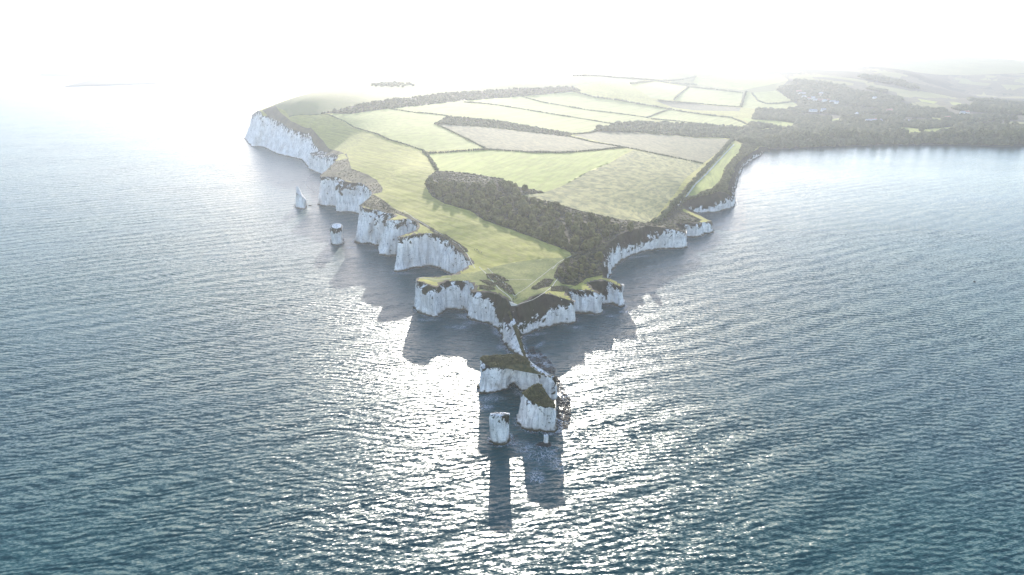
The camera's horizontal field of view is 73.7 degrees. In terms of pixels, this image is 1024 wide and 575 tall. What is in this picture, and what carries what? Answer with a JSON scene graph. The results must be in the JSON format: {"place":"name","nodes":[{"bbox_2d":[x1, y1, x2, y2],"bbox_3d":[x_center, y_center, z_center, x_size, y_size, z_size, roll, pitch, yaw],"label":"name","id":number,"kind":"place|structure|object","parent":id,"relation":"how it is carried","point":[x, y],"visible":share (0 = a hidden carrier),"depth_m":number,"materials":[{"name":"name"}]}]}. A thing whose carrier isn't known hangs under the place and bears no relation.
{"place":"outdoors","nodes":[
{"label":"outdoors","id":0,"kind":"place"},
{"bbox_2d":[0,57,1023,574],"bbox_3d":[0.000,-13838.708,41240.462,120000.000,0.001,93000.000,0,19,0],"label":"sea","id":1,"kind":"structure","parent":0,"point":[220,353],"depth_m":425.09,"materials":[{"name":"liquid"}]},
{"bbox_2d":[295,186,306,208],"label":"sea stack","id":2,"kind":"object","parent":1,"relation":"in","point":[300,201],"visible":0.99,"depth_m":888.53,"materials":[{"name":"white stone"}]},
{"bbox_2d":[330,223,343,245],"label":"sea stack","id":3,"kind":"object","parent":1,"relation":"in","point":[336,232],"visible":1,"depth_m":717.64,"materials":[{"name":"white stone"}]},
{"bbox_2d":[489,412,509,445],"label":"sea stack","id":4,"kind":"object","parent":1,"relation":"in","point":[499,428],"visible":1,"depth_m":349.00,"materials":[{"name":"white stone"}]},
{"bbox_2d":[265,150,744,481],"bbox_3d":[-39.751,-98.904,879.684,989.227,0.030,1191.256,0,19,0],"label":"foam","id":5,"kind":"object","parent":1,"relation":"on","point":[512,385],"visible":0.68,"depth_m":404.68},
{"bbox_2d":[476,353,559,400],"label":"sea stack","id":6,"kind":"object","parent":1,"relation":"in","point":[499,373],"visible":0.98,"depth_m":403.96,"materials":[{"name":"white stone"}]},
{"bbox_2d":[293,162,749,447],"bbox_3d":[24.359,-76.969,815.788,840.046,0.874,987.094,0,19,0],"label":"rock rubble","id":7,"kind":"object","parent":1,"relation":"in","point":[505,346],"visible":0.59,"depth_m":485.11,"materials":[{"name":"grey stone"}]},
{"bbox_2d":[516,383,557,432],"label":"sea stack","id":8,"kind":"object","parent":1,"relation":"in","point":[537,410],"visible":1,"depth_m":363.87,"materials":[{"name":"white stone"}]},
{"bbox_2d":[536,442,551,446],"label":"rock ledge","id":9,"kind":"object","parent":1,"relation":"in","point":[542,444],"visible":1,"depth_m":350.96,"materials":[{"name":"grey stone"}]},
{"bbox_2d":[543,434,548,442],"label":"sea stack","id":10,"kind":"object","parent":9,"relation":"on","point":[546,437],"visible":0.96,"depth_m":350.92,"materials":[{"name":"white stone"}]},
{"bbox_2d":[525,347,570,431],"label":"rock rubble","id":11,"kind":"object","parent":1,"relation":"in","point":[561,396],"visible":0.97,"depth_m":405.95,"materials":[{"name":"grey stone"}]},
{"bbox_2d":[0,0,1023,56],"label":"sky","id":12,"kind":"structure","parent":0,"point":[28,28],"materials":[{"name":"white"}]},
{"bbox_2d":[502,310,527,358],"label":"chalk spur","id":13,"kind":"structure","parent":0,"point":[513,343],"depth_m":471.10,"materials":[{"name":"white stone"}]},
{"bbox_2d":[39,74,1023,334],"bbox_3d":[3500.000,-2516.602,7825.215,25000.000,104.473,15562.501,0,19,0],"label":"cliff","id":14,"kind":"structure","parent":0,"point":[383,230],"depth_m":677.32,"materials":[{"name":"white stone"}]},
{"bbox_2d":[41,50,1023,306],"bbox_3d":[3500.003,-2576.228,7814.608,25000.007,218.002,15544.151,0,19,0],"label":"ground","id":15,"kind":"structure","parent":0,"point":[627,182],"depth_m":1397.55,"materials":[{"name":"green plant"}]},
{"bbox_2d":[270,110,448,238],"bbox_3d":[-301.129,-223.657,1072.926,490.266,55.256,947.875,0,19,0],"label":"tussocks","id":16,"kind":"object","parent":15,"relation":"on","point":[364,203],"visible":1,"depth_m":758.36,"materials":[{"name":"green plant"}]},
{"bbox_2d":[323,113,422,149],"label":"hedge","id":17,"kind":"object","parent":15,"relation":"on","point":[374,132],"visible":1,"depth_m":1132.28,"materials":[{"name":"green plant"}]},
{"bbox_2d":[371,80,414,86],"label":"copse","id":18,"kind":"object","parent":15,"relation":"on","point":[391,83],"visible":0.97,"depth_m":1778.61,"materials":[{"name":"green wood"}]},
{"bbox_2d":[388,108,442,114],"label":"hedge","id":19,"kind":"object","parent":15,"relation":"on","point":[416,112],"visible":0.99,"depth_m":1316.12,"materials":[{"name":"green plant"}]},
{"bbox_2d":[422,149,438,169],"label":"hedge","id":20,"kind":"object","parent":15,"relation":"on","point":[433,163],"visible":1,"depth_m":928.26,"materials":[{"name":"green plant"}]},
{"bbox_2d":[429,181,437,189],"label":"bush","id":21,"kind":"object","parent":15,"relation":"on","point":[432,184],"visible":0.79,"depth_m":776.34,"materials":[{"name":"green plant"}]},
{"bbox_2d":[321,85,579,113],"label":"woodland","id":22,"kind":"object","parent":15,"relation":"on","point":[438,97],"visible":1,"depth_m":1515.76,"materials":[{"name":"green plant"}]},
{"bbox_2d":[453,191,461,197],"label":"bush","id":23,"kind":"object","parent":15,"relation":"on","point":[458,194],"visible":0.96,"depth_m":742.49,"materials":[{"name":"green plant"}]},
{"bbox_2d":[435,123,486,147],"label":"hedge","id":24,"kind":"object","parent":15,"relation":"on","point":[462,136],"visible":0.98,"depth_m":1108.44,"materials":[{"name":"green plant"}]},
{"bbox_2d":[468,198,475,205],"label":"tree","id":25,"kind":"object","parent":15,"relation":"on","point":[471,201],"visible":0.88,"depth_m":714.50,"materials":[{"name":"green plant"}]},
{"bbox_2d":[470,182,477,189],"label":"bush","id":26,"kind":"object","parent":15,"relation":"on","point":[474,185],"visible":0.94,"depth_m":777.71,"materials":[{"name":"green plant"}]},
{"bbox_2d":[480,187,486,192],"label":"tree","id":27,"kind":"object","parent":15,"relation":"on","point":[483,189],"visible":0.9,"depth_m":766.62,"materials":[{"name":"green plant"}]},
{"bbox_2d":[482,201,489,209],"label":"bush","id":28,"kind":"object","parent":15,"relation":"on","point":[485,205],"visible":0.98,"depth_m":703.21,"materials":[{"name":"green plant"}]},
{"bbox_2d":[485,183,491,190],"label":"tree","id":29,"kind":"object","parent":15,"relation":"on","point":[488,185],"visible":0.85,"depth_m":782.69,"materials":[{"name":"green plant"}]},
{"bbox_2d":[488,204,494,211],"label":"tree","id":30,"kind":"object","parent":15,"relation":"on","point":[491,206],"visible":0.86,"depth_m":699.98,"materials":[{"name":"green plant"}]},
{"bbox_2d":[496,219,503,224],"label":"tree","id":31,"kind":"object","parent":15,"relation":"on","point":[498,221],"visible":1,"depth_m":657.41,"materials":[{"name":"green plant"}]},
{"bbox_2d":[498,180,506,186],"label":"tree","id":32,"kind":"object","parent":15,"relation":"on","point":[501,183],"visible":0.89,"depth_m":806.35,"materials":[{"name":"green plant"}]},
{"bbox_2d":[434,115,571,135],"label":"woodland","id":33,"kind":"object","parent":15,"relation":"on","point":[459,120],"visible":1,"depth_m":1245.54,"materials":[{"name":"green plant"}]},
{"bbox_2d":[439,234,573,294],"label":"bracken","id":34,"kind":"object","parent":15,"relation":"on","point":[494,275],"visible":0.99,"depth_m":525.80,"materials":[{"name":"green plant"}]},
{"bbox_2d":[503,185,510,191],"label":"bush","id":35,"kind":"object","parent":15,"relation":"on","point":[506,188],"visible":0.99,"depth_m":781.23,"materials":[{"name":"green plant"}]},
{"bbox_2d":[509,221,515,227],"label":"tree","id":36,"kind":"object","parent":15,"relation":"on","point":[512,224],"visible":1,"depth_m":650.84,"materials":[{"name":"green plant"}]},
{"bbox_2d":[511,187,519,192],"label":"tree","id":37,"kind":"object","parent":15,"relation":"on","point":[513,189],"visible":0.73,"depth_m":785.38,"materials":[{"name":"green plant"}]},
{"bbox_2d":[513,195,519,200],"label":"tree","id":38,"kind":"object","parent":15,"relation":"on","point":[516,198],"visible":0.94,"depth_m":747.61,"materials":[{"name":"green plant"}]},
{"bbox_2d":[519,227,526,232],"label":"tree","id":39,"kind":"object","parent":15,"relation":"on","point":[522,229],"visible":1,"depth_m":638.11,"materials":[{"name":"green plant"}]},
{"bbox_2d":[520,195,528,200],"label":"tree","id":40,"kind":"object","parent":15,"relation":"on","point":[526,198],"visible":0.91,"depth_m":751.37,"materials":[{"name":"green plant"}]},
{"bbox_2d":[522,184,527,191],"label":"bush","id":41,"kind":"object","parent":15,"relation":"on","point":[524,187],"visible":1,"depth_m":797.10,"materials":[{"name":"green plant"}]},
{"bbox_2d":[427,146,624,153],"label":"hedge","id":42,"kind":"object","parent":15,"relation":"on","point":[543,151],"visible":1,"depth_m":1027.74,"materials":[{"name":"green plant"}]},
{"bbox_2d":[523,205,531,214],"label":"bush","id":43,"kind":"object","parent":15,"relation":"on","point":[527,208],"visible":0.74,"depth_m":701.75,"materials":[{"name":"green plant"}]},
{"bbox_2d":[464,101,610,123],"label":"hedge","id":44,"kind":"object","parent":15,"relation":"on","point":[534,110],"visible":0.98,"depth_m":1464.32,"materials":[{"name":"green plant"}]},
{"bbox_2d":[540,205,547,212],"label":"bush","id":45,"kind":"object","parent":15,"relation":"on","point":[544,209],"visible":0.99,"depth_m":715.50,"materials":[{"name":"green plant"}]},
{"bbox_2d":[541,234,549,240],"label":"bush","id":46,"kind":"object","parent":15,"relation":"on","point":[545,237],"visible":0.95,"depth_m":619.69,"materials":[{"name":"green plant"}]},
{"bbox_2d":[547,202,553,208],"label":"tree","id":47,"kind":"object","parent":15,"relation":"on","point":[550,204],"visible":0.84,"depth_m":726.90,"materials":[{"name":"green plant"}]},
{"bbox_2d":[548,238,554,243],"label":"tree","id":48,"kind":"object","parent":15,"relation":"on","point":[551,240],"visible":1,"depth_m":613.75,"materials":[{"name":"green plant"}]},
{"bbox_2d":[553,201,559,208],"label":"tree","id":49,"kind":"object","parent":15,"relation":"on","point":[556,204],"visible":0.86,"depth_m":733.14,"materials":[{"name":"green plant"}]},
{"bbox_2d":[558,205,564,210],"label":"bush","id":50,"kind":"object","parent":15,"relation":"on","point":[561,207],"visible":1,"depth_m":725.27,"materials":[{"name":"green plant"}]},
{"bbox_2d":[424,170,699,284],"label":"scrub","id":51,"kind":"object","parent":15,"relation":"on","point":[573,212],"visible":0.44,"depth_m":711.29,"materials":[{"name":"green plant"}]},
{"bbox_2d":[559,241,567,247],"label":"bush","id":52,"kind":"object","parent":15,"relation":"on","point":[563,243],"visible":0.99,"depth_m":606.75,"materials":[{"name":"green plant"}]},
{"bbox_2d":[565,217,571,226],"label":"bush","id":53,"kind":"object","parent":15,"relation":"on","point":[568,222],"visible":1,"depth_m":671.67,"materials":[{"name":"green plant"}]},
{"bbox_2d":[565,212,571,218],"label":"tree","id":54,"kind":"object","parent":15,"relation":"on","point":[567,214],"visible":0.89,"depth_m":692.82,"materials":[{"name":"green plant"}]},
{"bbox_2d":[570,225,579,231],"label":"bush","id":55,"kind":"object","parent":15,"relation":"on","point":[574,228],"visible":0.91,"depth_m":650.98,"materials":[{"name":"green plant"}]},
{"bbox_2d":[570,236,580,244],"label":"bush","id":56,"kind":"object","parent":15,"relation":"on","point":[575,240],"visible":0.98,"depth_m":614.08,"materials":[{"name":"green plant"}]},
{"bbox_2d":[573,214,581,220],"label":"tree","id":57,"kind":"object","parent":15,"relation":"on","point":[576,217],"visible":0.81,"depth_m":689.57,"materials":[{"name":"green plant"}]},
{"bbox_2d":[518,95,644,116],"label":"hedge","id":58,"kind":"object","parent":15,"relation":"on","point":[580,108],"visible":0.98,"depth_m":1583.62,"materials":[{"name":"green plant"}]},
{"bbox_2d":[582,223,588,230],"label":"bush","id":59,"kind":"object","parent":15,"relation":"on","point":[585,226],"visible":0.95,"depth_m":659.56,"materials":[{"name":"green plant"}]},
{"bbox_2d":[573,129,599,133],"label":"hedge","id":60,"kind":"object","parent":15,"relation":"on","point":[587,132],"visible":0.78,"depth_m":1290.22,"materials":[{"name":"green plant"}]},
{"bbox_2d":[583,239,594,248],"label":"bush","id":61,"kind":"object","parent":15,"relation":"on","point":[590,242],"visible":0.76,"depth_m":609.27,"materials":[{"name":"green plant"}]},
{"bbox_2d":[588,212,594,220],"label":"bush","id":62,"kind":"object","parent":15,"relation":"on","point":[591,215],"visible":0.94,"depth_m":697.31,"materials":[{"name":"green plant"}]},
{"bbox_2d":[589,228,594,237],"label":"bush","id":63,"kind":"object","parent":15,"relation":"on","point":[591,231],"visible":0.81,"depth_m":642.62,"materials":[{"name":"green plant"}]},
{"bbox_2d":[590,237,599,245],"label":"bush","id":64,"kind":"object","parent":15,"relation":"on","point":[596,240],"visible":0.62,"depth_m":619.79,"materials":[{"name":"green plant"}]},
{"bbox_2d":[592,216,599,222],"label":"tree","id":65,"kind":"object","parent":15,"relation":"on","point":[595,219],"visible":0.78,"depth_m":686.90,"materials":[{"name":"green plant"}]},
{"bbox_2d":[594,251,602,260],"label":"bush","id":66,"kind":"object","parent":15,"relation":"on","point":[598,256],"visible":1,"depth_m":585.05,"materials":[{"name":"green plant"}]},
{"bbox_2d":[602,216,610,223],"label":"bush","id":67,"kind":"object","parent":15,"relation":"on","point":[606,219],"visible":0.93,"depth_m":689.96,"materials":[{"name":"green plant"}]},
{"bbox_2d":[612,223,618,230],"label":"bush","id":68,"kind":"object","parent":15,"relation":"on","point":[616,226],"visible":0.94,"depth_m":666.13,"materials":[{"name":"green plant"}]},
{"bbox_2d":[627,221,633,231],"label":"bush","id":69,"kind":"object","parent":15,"relation":"on","point":[630,226],"visible":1,"depth_m":668.93,"materials":[{"name":"green plant"}]},
{"bbox_2d":[573,74,696,80],"bbox_3d":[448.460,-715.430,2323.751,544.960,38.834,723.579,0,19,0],"label":"hedge","id":70,"kind":"object","parent":15,"relation":"on","point":[634,77],"visible":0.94,"depth_m":2207.51,"materials":[{"name":"green plant"}]},
{"bbox_2d":[568,136,702,163],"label":"hedge","id":71,"kind":"object","parent":15,"relation":"on","point":[635,149],"visible":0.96,"depth_m":1136.50,"materials":[{"name":"green plant"}]},
{"bbox_2d":[559,86,730,117],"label":"hedge","id":72,"kind":"object","parent":15,"relation":"on","point":[639,103],"visible":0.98,"depth_m":1779.48,"materials":[{"name":"green plant"}]},
{"bbox_2d":[646,108,670,117],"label":"hedge","id":73,"kind":"object","parent":15,"relation":"on","point":[657,113],"visible":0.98,"depth_m":1691.40,"materials":[{"name":"green plant"}]},
{"bbox_2d":[630,80,696,84],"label":"hedge","id":74,"kind":"object","parent":15,"relation":"on","point":[661,81],"visible":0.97,"depth_m":2346.43,"materials":[{"name":"green plant"}]},
{"bbox_2d":[594,120,753,138],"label":"woodland","id":75,"kind":"object","parent":15,"relation":"on","point":[691,129],"visible":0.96,"depth_m":1457.29,"materials":[{"name":"green plant"}]},
{"bbox_2d":[673,87,688,99],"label":"hedge","id":76,"kind":"object","parent":15,"relation":"on","point":[677,96],"visible":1,"depth_m":2144.89,"materials":[{"name":"green plant"}]},
{"bbox_2d":[651,118,718,125],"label":"hedge","id":77,"kind":"object","parent":15,"relation":"on","point":[674,120],"visible":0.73,"depth_m":1633.27,"materials":[{"name":"green plant"}]},
{"bbox_2d":[650,137,734,222],"bbox_3d":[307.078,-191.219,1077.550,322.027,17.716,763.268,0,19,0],"label":"hedge","id":78,"kind":"object","parent":15,"relation":"on","point":[680,196],"visible":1,"depth_m":900.87,"materials":[{"name":"green plant"}]},
{"bbox_2d":[658,99,740,106],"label":"hedge","id":79,"kind":"object","parent":15,"relation":"on","point":[696,103],"visible":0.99,"depth_m":2030.01,"materials":[{"name":"green plant"}]},
{"bbox_2d":[686,85,742,92],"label":"hedge","id":80,"kind":"object","parent":15,"relation":"on","point":[712,88],"visible":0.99,"depth_m":2483.76,"materials":[{"name":"green plant"}]},
{"bbox_2d":[681,142,760,203],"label":"scrub","id":81,"kind":"object","parent":15,"relation":"on","point":[745,149],"visible":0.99,"depth_m":1038.39,"materials":[{"name":"green plant"}]},
{"bbox_2d":[731,117,748,125],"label":"hedge","id":82,"kind":"object","parent":15,"relation":"on","point":[740,121],"visible":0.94,"depth_m":1824.19,"materials":[{"name":"green plant"}]},
{"bbox_2d":[740,90,746,106],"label":"hedge","id":83,"kind":"object","parent":15,"relation":"on","point":[743,99],"visible":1,"depth_m":2369.43,"materials":[{"name":"green plant"}]},
{"bbox_2d":[751,92,792,103],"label":"hedge","id":84,"kind":"object","parent":15,"relation":"on","point":[770,102],"visible":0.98,"depth_m":2388.72,"materials":[{"name":"green plant"}]},
{"bbox_2d":[803,130,809,138],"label":"tree","id":85,"kind":"object","parent":15,"relation":"on","point":[806,133],"visible":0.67,"depth_m":1530.21,"materials":[{"name":"green plant"}]},
{"bbox_2d":[734,106,1023,148],"bbox_3d":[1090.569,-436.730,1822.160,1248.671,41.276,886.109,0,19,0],"label":"woodland","id":86,"kind":"object","parent":15,"relation":"on","point":[813,123],"visible":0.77,"depth_m":1793.31,"materials":[{"name":"green plant"}]},
{"bbox_2d":[776,73,1023,109],"bbox_3d":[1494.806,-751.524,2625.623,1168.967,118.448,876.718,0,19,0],"label":"woodland","id":87,"kind":"object","parent":15,"relation":"on","point":[843,94],"visible":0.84,"depth_m":2493.10,"materials":[{"name":"green wood"}]},
{"bbox_2d":[904,134,911,141],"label":"tree","id":88,"kind":"object","parent":15,"relation":"on","point":[908,136],"visible":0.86,"depth_m":1528.08,"materials":[{"name":"green plant"}]},
{"bbox_2d":[916,131,922,139],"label":"tree","id":89,"kind":"object","parent":15,"relation":"on","point":[920,134],"visible":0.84,"depth_m":1532.62,"materials":[{"name":"green plant"}]},
{"bbox_2d":[918,124,924,130],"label":"tree","id":90,"kind":"object","parent":15,"relation":"on","point":[921,127],"visible":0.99,"depth_m":1708.21,"materials":[{"name":"green plant"}]},
{"bbox_2d":[931,132,939,137],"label":"tree","id":91,"kind":"object","parent":15,"relation":"on","point":[935,135],"visible":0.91,"depth_m":1532.76,"materials":[{"name":"green plant"}]},
{"bbox_2d":[957,130,966,137],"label":"tree","id":92,"kind":"object","parent":15,"relation":"on","point":[961,133],"visible":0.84,"depth_m":1535.69,"materials":[{"name":"green plant"}]},
{"bbox_2d":[678,144,733,204],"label":"path","id":93,"kind":"structure","parent":0,"point":[707,172],"depth_m":1016.27,"materials":[{"name":"white gravel"}]}
]}

